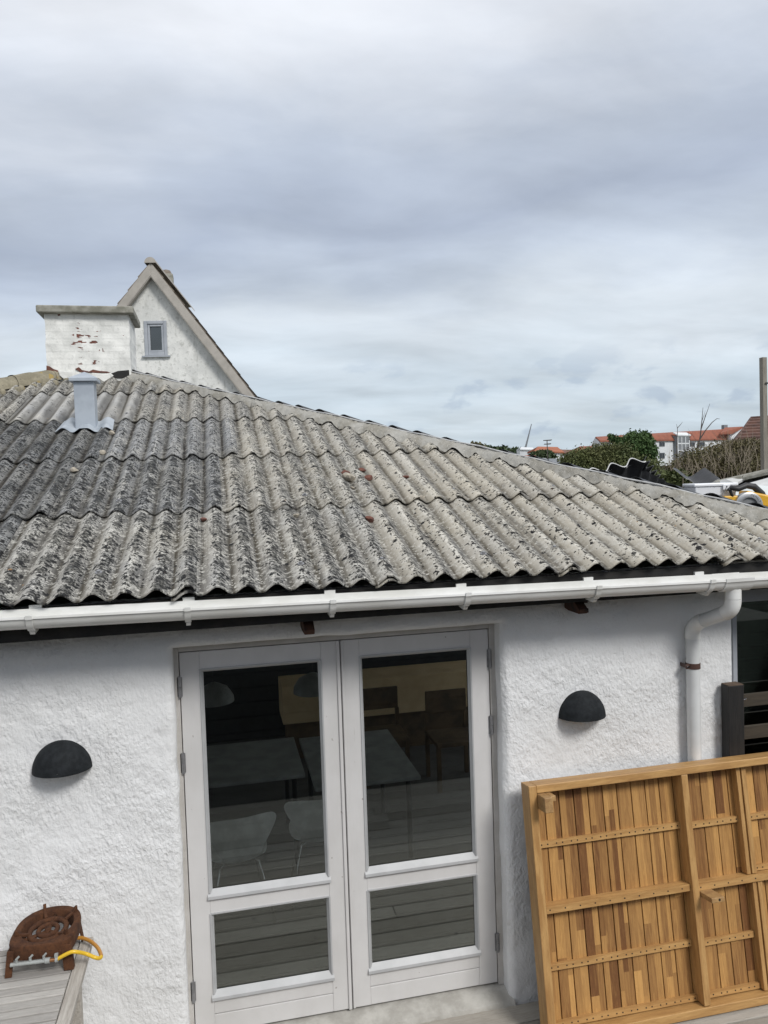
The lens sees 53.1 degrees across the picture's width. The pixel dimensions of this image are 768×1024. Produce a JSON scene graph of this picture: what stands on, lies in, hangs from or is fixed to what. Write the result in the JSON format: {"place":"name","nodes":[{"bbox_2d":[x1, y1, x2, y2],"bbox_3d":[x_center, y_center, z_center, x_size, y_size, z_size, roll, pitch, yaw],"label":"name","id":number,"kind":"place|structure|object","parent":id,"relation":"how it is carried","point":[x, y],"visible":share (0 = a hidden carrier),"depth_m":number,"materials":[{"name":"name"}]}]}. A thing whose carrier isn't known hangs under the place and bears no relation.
{"place":"outdoors","nodes":[
{"label":"outdoors","id":0,"kind":"place"},
{"bbox_2d":[117,257,256,396],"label":"gable house","id":1,"kind":"structure","parent":0,"point":[175,340],"depth_m":17.19,"materials":[{"name":"paint"}]},
{"bbox_2d":[142,321,170,356],"bbox_3d":[-5.101,-3.865,17.198,0.624,0.810,0.140,-2,2,-4],"label":"window","id":2,"kind":"structure","parent":1,"relation":"in","point":[155,332],"depth_m":17.19,"materials":[{"name":"white wood"}]},
{"bbox_2d":[0,0,767,449],"label":"sky","id":3,"kind":"structure","parent":0,"point":[484,221],"materials":[{"name":"grey"}]},
{"bbox_2d":[470,441,518,453],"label":"wood","id":4,"kind":"object","parent":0,"point":[513,449],"visible":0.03,"depth_m":225.33,"materials":[{"name":"green plant"}]},
{"bbox_2d":[547,459,560,462],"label":"shed","id":5,"kind":"structure","parent":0,"point":[554,460],"depth_m":32.60,"materials":[{"name":"grey"}]},
{"bbox_2d":[420,1001,767,1023],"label":"deck","id":6,"kind":"structure","parent":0,"point":[526,1013],"depth_m":4.19,"materials":[{"name":"grey wood"}]},
{"bbox_2d":[0,937,93,1023],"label":"slatted table","id":7,"kind":"object","parent":6,"relation":"on","point":[44,993],"visible":0.7,"depth_m":3.33,"materials":[{"name":"grey wood"}]},
{"bbox_2d":[5,904,102,977],"bbox_3d":[-1.513,1.980,3.590,0.418,0.156,0.370,-2,2,-12],"label":"gas burner","id":8,"kind":"object","parent":7,"relation":"on","point":[54,943],"visible":1,"depth_m":3.50,"materials":[{"name":"metal"}]},
{"bbox_2d":[521,752,767,1023],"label":"garden table","id":9,"kind":"object","parent":6,"relation":"on","point":[648,887],"visible":1,"depth_m":4.23,"materials":[{"name":"brown wood"}]},
{"bbox_2d":[721,681,767,756],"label":"fence","id":10,"kind":"object","parent":6,"relation":"on","point":[736,731],"visible":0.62,"depth_m":4.49,"materials":[{"name":"black wood"}]},
{"bbox_2d":[663,404,717,469],"bbox_3d":[6.946,-1.587,17.484,1.438,1.732,0.087,-2,2,-1],"label":"bare shrub","id":11,"kind":"object","parent":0,"point":[700,437],"visible":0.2,"depth_m":17.50,"materials":[{"name":"brown plant"}]},
{"bbox_2d":[662,416,759,467],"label":"tiled house","id":12,"kind":"structure","parent":0,"point":[752,426],"depth_m":37.54,"materials":[{"name":"brown tile"}]},
{"bbox_2d":[713,469,767,485],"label":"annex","id":13,"kind":"object","parent":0,"point":[754,476],"visible":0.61,"depth_m":8.18,"materials":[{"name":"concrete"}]},
{"bbox_2d":[673,468,719,483],"bbox_3d":[2.891,-0.318,7.137,0.300,0.201,0.323,-2,2,-3],"label":"roofing sheet","id":14,"kind":"object","parent":13,"relation":"on","point":[704,475],"visible":0.84,"depth_m":7.14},
{"bbox_2d":[720,478,744,483],"bbox_3d":[3.664,-0.314,8.375,0.166,0.150,0.571,-4,3,-43],"label":"roofing membrane","id":15,"kind":"object","parent":13,"relation":"on","point":[732,480],"visible":0.39,"depth_m":8.27,"materials":[{"name":"white plastic"}]},
{"bbox_2d":[736,485,767,494],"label":"folded cover","id":16,"kind":"object","parent":13,"relation":"on","point":[764,488],"visible":0.17,"depth_m":6.56,"materials":[{"name":"white plastic"}]},
{"bbox_2d":[751,478,767,485],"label":"roofing membrane","id":17,"kind":"object","parent":13,"relation":"on","point":[764,482],"visible":0.09,"depth_m":7.86,"materials":[{"name":"white plastic"}]},
{"bbox_3d":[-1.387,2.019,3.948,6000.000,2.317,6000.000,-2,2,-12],"label":"ground","id":18,"kind":"structure","parent":0,"visible":0},
{"bbox_2d":[0,305,767,1023],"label":"house","id":19,"kind":"structure","parent":18,"relation":"on","point":[140,601],"depth_m":4.30,"materials":[{"name":"paint"}]},
{"bbox_2d":[32,740,91,777],"bbox_3d":[-1.565,1.188,3.712,0.278,0.144,0.132,-2,2,-12],"label":"wall lamp","id":20,"kind":"object","parent":19,"relation":"attached to","point":[60,758],"visible":1,"depth_m":3.69,"materials":[{"name":"black metal"}]},
{"bbox_2d":[70,467,78,472],"bbox_3d":[-2.087,-0.283,5.165,0.051,0.038,0.058,-1,2,18],"label":"mortar fragment","id":21,"kind":"object","parent":19,"relation":"on","point":[73,469],"visible":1,"depth_m":5.15,"materials":[{"name":"stone"}]},
{"bbox_2d":[204,671,233,707],"bbox_3d":[-1.478,1.007,6.577,0.340,1.245,0.340,-2,2,-12],"label":"pendant lamp","id":22,"kind":"object","parent":19,"relation":"hanging from","point":[216,694],"visible":0.75,"depth_m":6.49,"materials":[{"name":"metal"}]},
{"bbox_2d":[210,812,276,930],"bbox_3d":[-1.002,2.388,5.269,0.482,0.786,0.485,-3,2,-20],"label":"chair","id":23,"kind":"object","parent":19,"relation":"on","point":[239,840],"visible":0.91,"depth_m":5.07,"materials":[{"name":"silver metal"}]},
{"bbox_2d":[184,737,304,863],"bbox_3d":[-1.265,2.386,6.240,1.180,0.725,0.900,-2,2,-12],"label":"dining table","id":24,"kind":"object","parent":19,"relation":"on","point":[250,762],"visible":0.45,"depth_m":6.18,"materials":[{"name":"metal"}]},
{"bbox_2d":[177,640,351,1023],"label":"door","id":25,"kind":"structure","parent":19,"relation":"in","point":[280,998],"depth_m":4.11,"materials":[{"name":"paint"}]},
{"bbox_2d":[284,800,323,910],"bbox_3d":[-0.478,2.360,5.532,0.487,0.786,0.499,-2,2,-12],"label":"chair","id":26,"kind":"object","parent":19,"relation":"on","point":[306,821],"visible":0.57,"depth_m":5.30,"materials":[{"name":"silver metal"}]},
{"bbox_2d":[293,663,318,696],"bbox_3d":[-0.627,0.950,6.578,0.340,1.188,0.340,-2,2,-12],"label":"pendant lamp","id":27,"kind":"object","parent":19,"relation":"hanging from","point":[305,685],"visible":0.69,"depth_m":6.48,"materials":[{"name":"metal"}]},
{"bbox_2d":[341,472,354,481],"bbox_3d":[-0.249,-0.236,5.224,0.113,0.066,0.109,0,-16,40],"label":"mortar fragment","id":28,"kind":"object","parent":19,"relation":"on","point":[348,477],"visible":0.87,"depth_m":5.18,"materials":[{"name":"stone"}]},
{"bbox_2d":[299,729,420,858],"bbox_3d":[-0.222,2.349,6.288,0.800,0.725,1.150,-2,2,-12],"label":"dining table","id":29,"kind":"object","parent":19,"relation":"on","point":[387,760],"visible":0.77,"depth_m":6.12,"materials":[{"name":"metal"}]},
{"bbox_2d":[364,475,372,480],"bbox_3d":[-0.107,-0.232,5.247,0.053,0.046,0.070,0,3,32],"label":"brick fragment","id":30,"kind":"object","parent":19,"relation":"on","point":[368,477],"visible":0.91,"depth_m":5.22,"materials":[{"name":"red brick"}]},
{"bbox_2d":[365,516,373,522],"bbox_3d":[-0.089,0.043,4.552,0.054,0.042,0.056,-4,23,-44],"label":"brick fragment","id":31,"kind":"object","parent":19,"relation":"on","point":[369,519],"visible":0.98,"depth_m":4.54,"materials":[{"name":"red brick"}]},
{"bbox_2d":[278,660,467,758],"bbox_3d":[0.482,2.182,8.715,3.276,0.815,0.500,-2,2,-12],"label":"sideboard","id":32,"kind":"object","parent":19,"relation":"on","point":[300,715],"visible":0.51,"depth_m":8.44,"materials":[{"name":"brown wood"}]},
{"bbox_2d":[363,686,409,788],"bbox_3d":[-0.013,2.222,7.643,0.440,0.855,0.454,-2,2,-12],"label":"dining chair","id":33,"kind":"object","parent":19,"relation":"on","point":[380,698],"visible":0.46,"depth_m":7.81,"materials":[{"name":"brown wood"}]},
{"bbox_2d":[339,628,499,1007],"bbox_3d":[0.213,1.696,4.301,0.858,2.042,0.064,-2,2,-12],"label":"door","id":34,"kind":"structure","parent":19,"relation":"in","point":[435,971],"depth_m":4.30,"materials":[{"name":"paint"}]},
{"bbox_2d":[424,688,468,792],"bbox_3d":[0.668,2.205,7.484,0.440,0.855,0.454,-2,2,-12],"label":"dining chair","id":35,"kind":"object","parent":19,"relation":"on","point":[446,700],"visible":0.87,"depth_m":7.63,"materials":[{"name":"brown wood"}]},
{"bbox_2d":[559,690,605,721],"bbox_3d":[1.125,1.081,4.297,0.278,0.144,0.132,-2,2,-12],"label":"wall lamp","id":36,"kind":"object","parent":19,"relation":"attached to","point":[582,706],"visible":1,"depth_m":4.27,"materials":[{"name":"black metal"}]},
{"bbox_2d":[580,465,637,492],"bbox_3d":[1.686,-0.125,5.940,0.564,0.467,0.212,-2,2,-12],"label":"roofing sheet","id":37,"kind":"object","parent":19,"relation":"on","point":[630,471],"visible":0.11,"depth_m":5.91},
{"bbox_2d":[590,458,645,476],"bbox_3d":[1.695,-0.225,5.963,0.645,0.372,0.377,-2,2,-12],"label":"roofing sheet","id":38,"kind":"object","parent":19,"relation":"on","point":[633,462],"visible":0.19,"depth_m":5.85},
{"bbox_2d":[642,456,663,479],"bbox_3d":[2.102,-0.213,6.330,0.332,0.475,0.918,0,3,32],"label":"roofing sheet","id":39,"kind":"object","parent":19,"relation":"on","point":[648,469],"visible":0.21,"depth_m":6.06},
{"bbox_2d":[639,470,669,484],"bbox_3d":[2.155,-0.147,6.231,0.138,0.479,0.728,0,3,43],"label":"roofing sheet","id":40,"kind":"object","parent":19,"relation":"on","point":[647,475],"visible":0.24,"depth_m":6.17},
{"bbox_2d":[682,483,737,495],"bbox_3d":[2.380,-0.141,5.609,0.316,0.137,0.242,-2,2,0],"label":"storage box","id":41,"kind":"object","parent":19,"relation":"on","point":[720,489],"visible":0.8,"depth_m":5.51,"materials":[{"name":"white plastic"}]},
{"bbox_2d":[723,483,767,506],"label":"circular saw","id":42,"kind":"object","parent":19,"relation":"on","point":[758,495],"visible":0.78,"depth_m":5.46,"materials":[{"name":"metal"}]},
{"bbox_2d":[731,589,767,753],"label":"side window","id":43,"kind":"structure","parent":19,"relation":"in","point":[749,628],"depth_m":4.67,"materials":[{"name":"black glass"}]},
{"bbox_2d":[471,441,486,446],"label":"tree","id":44,"kind":"object","parent":18,"relation":"on","point":[479,443],"depth_m":117.40,"materials":[{"name":"green plant"}]},
{"bbox_2d":[516,447,532,454],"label":"hall","id":45,"kind":"structure","parent":18,"relation":"on","point":[522,450],"depth_m":200.35,"materials":[{"name":"white paint"}]},
{"bbox_2d":[525,424,531,446],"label":"leaning mast","id":46,"kind":"object","parent":18,"relation":"on","point":[528,437],"visible":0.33,"depth_m":209.87,"materials":[{"name":"grey metal"}]},
{"bbox_2d":[528,449,558,458],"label":"tree","id":47,"kind":"object","parent":18,"relation":"on","point":[540,453],"visible":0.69,"depth_m":124.62,"materials":[{"name":"green plant"}]},
{"bbox_2d":[527,447,563,458],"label":"house","id":48,"kind":"structure","parent":18,"relation":"on","point":[557,451],"depth_m":151.76,"materials":[{"name":"orange tile"}]},
{"bbox_2d":[543,439,551,458],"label":"aerial","id":49,"kind":"object","parent":18,"relation":"on","point":[547,444],"visible":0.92,"depth_m":59.99,"materials":[{"name":"grey metal"}]},
{"bbox_2d":[557,440,668,473],"bbox_3d":[6.193,0.090,21.161,3.190,4.108,2.334,-2,2,-12],"label":"bush","id":50,"kind":"object","parent":18,"relation":"on","point":[602,456],"visible":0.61,"depth_m":20.63,"materials":[{"name":"green plant"}]},
{"bbox_2d":[607,428,660,461],"bbox_3d":[7.856,-0.329,24.104,1.590,4.590,1.300,-1,2,19],"label":"tree","id":51,"kind":"object","parent":18,"relation":"on","point":[643,441],"visible":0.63,"depth_m":23.74,"materials":[{"name":"green plant"}]},
{"bbox_2d":[591,425,742,465],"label":"apartment block","id":52,"kind":"structure","parent":18,"relation":"on","point":[666,443],"depth_m":189.63,"materials":[{"name":"tile"}]},
{"bbox_2d":[659,453,664,458],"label":"window","id":53,"kind":"structure","parent":52,"relation":"in","point":[662,455],"depth_m":186.78,"materials":[{"name":"grey glass"}]},
{"bbox_2d":[655,468,693,487],"bbox_3d":[5.689,0.764,15.056,0.881,3.278,0.656,-2,2,-12],"label":"bush","id":54,"kind":"object","parent":18,"relation":"on","point":[673,476],"visible":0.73,"depth_m":14.83,"materials":[{"name":"green plant"}]},
{"bbox_2d":[656,430,760,487],"bbox_3d":[7.005,0.314,15.462,3.123,4.067,2.353,-1,2,19],"label":"bush","id":55,"kind":"object","parent":18,"relation":"on","point":[728,459],"visible":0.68,"depth_m":15.16,"materials":[{"name":"brown plant"}]},
{"bbox_2d":[759,357,767,469],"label":"pole","id":56,"kind":"object","parent":18,"relation":"on","point":[763,412],"visible":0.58,"depth_m":12.99,"materials":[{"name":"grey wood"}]}
]}

